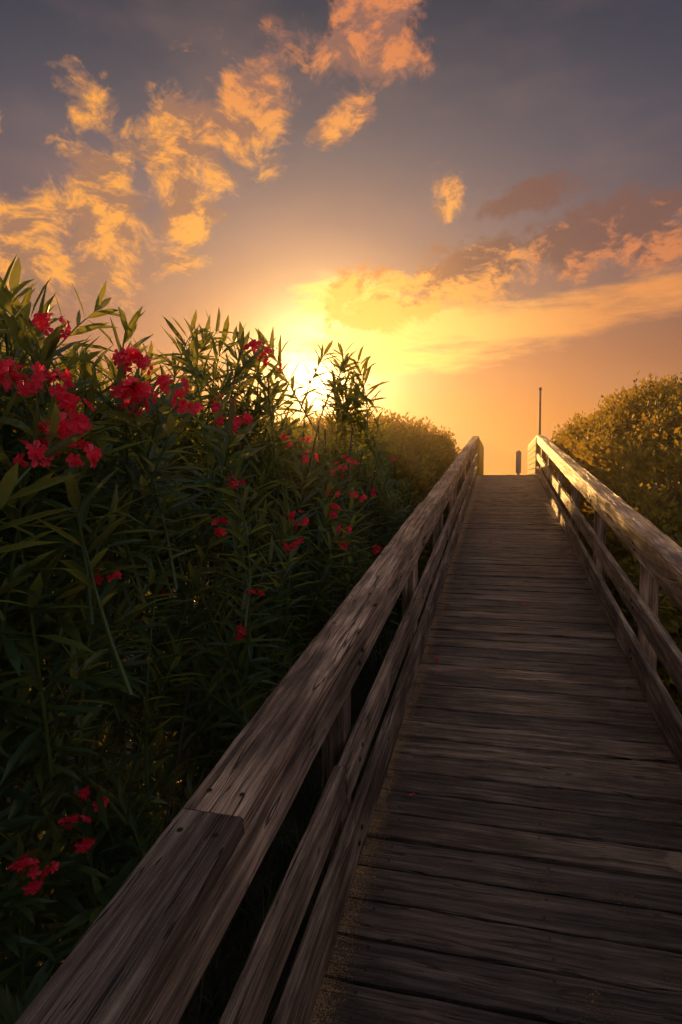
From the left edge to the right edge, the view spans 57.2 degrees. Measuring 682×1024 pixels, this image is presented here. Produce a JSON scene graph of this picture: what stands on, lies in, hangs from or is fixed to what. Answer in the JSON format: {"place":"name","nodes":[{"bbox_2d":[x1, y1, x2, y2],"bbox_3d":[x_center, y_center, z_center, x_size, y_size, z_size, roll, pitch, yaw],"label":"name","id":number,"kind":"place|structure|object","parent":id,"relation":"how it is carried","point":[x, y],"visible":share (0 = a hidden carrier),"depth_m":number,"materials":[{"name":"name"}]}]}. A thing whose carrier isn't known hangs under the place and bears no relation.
{"place":"outdoors","nodes":[
{"label":"outdoors","id":0,"kind":"place"},
{"bbox_2d":[0,487,681,1023],"bbox_3d":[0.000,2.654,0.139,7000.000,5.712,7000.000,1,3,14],"label":"ground","id":1,"kind":"structure","parent":0,"point":[260,897],"depth_m":3.12,"materials":[{"name":"black soil"}]},
{"bbox_2d":[0,253,220,1023],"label":"oleander bush","id":2,"kind":"object","parent":1,"relation":"on","point":[40,935],"visible":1,"depth_m":1.67,"materials":[{"name":"green plant"}]},
{"bbox_2d":[1,280,401,932],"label":"oleander bush","id":3,"kind":"object","parent":1,"relation":"on","point":[241,654],"visible":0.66,"depth_m":2.83,"materials":[{"name":"green plant"}]},
{"bbox_2d":[118,410,422,665],"bbox_3d":[-0.720,0.351,6.855,3.238,2.863,4.240,1,3,14],"label":"oleander bush","id":4,"kind":"object","parent":1,"relation":"on","point":[385,520],"visible":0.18,"depth_m":5.86,"materials":[{"name":"green plant"}]},
{"bbox_2d":[198,408,461,599],"bbox_3d":[0.054,-0.430,11.406,4.324,3.143,8.680,1,3,14],"label":"wax myrtle bush","id":5,"kind":"object","parent":1,"relation":"on","point":[432,454],"visible":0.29,"depth_m":8.80,"materials":[{"name":"green plant"}]},
{"bbox_2d":[15,435,681,1023],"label":"boardwalk","id":6,"kind":"structure","parent":1,"relation":"on","point":[515,857],"depth_m":2.18,"materials":[{"name":"brown wood"}]},
{"bbox_2d":[516,450,520,474],"bbox_3d":[5.494,-1.230,19.394,0.161,1.354,0.112,1,3,14],"label":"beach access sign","id":7,"kind":"object","parent":1,"relation":"on","point":[518,462],"visible":0.73,"depth_m":19.33,"materials":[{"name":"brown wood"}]},
{"bbox_2d":[538,387,541,434],"bbox_3d":[5.189,-1.806,16.357,0.090,2.895,0.090,1,3,14],"label":"flag pole","id":8,"kind":"object","parent":1,"relation":"on","point":[539,427],"visible":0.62,"depth_m":16.29,"materials":[{"name":"paint"}]},
{"bbox_2d":[540,370,681,630],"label":"wax myrtle bush","id":9,"kind":"object","parent":1,"relation":"on","point":[628,449],"visible":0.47,"depth_m":7.31,"materials":[{"name":"green plant"}]},
{"bbox_2d":[606,526,681,714],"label":"wax myrtle bush","id":10,"kind":"object","parent":1,"relation":"on","point":[669,615],"visible":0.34,"depth_m":4.39,"materials":[{"name":"green plant"}]},
{"bbox_2d":[0,0,681,475],"label":"sky","id":11,"kind":"structure","parent":0,"point":[483,198],"materials":[{"name":"orange"}]},
{"bbox_2d":[157,484,586,1023],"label":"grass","id":12,"kind":"structure","parent":0,"point":[241,916],"depth_m":3.04,"materials":[{"name":"green plant"}]}
]}

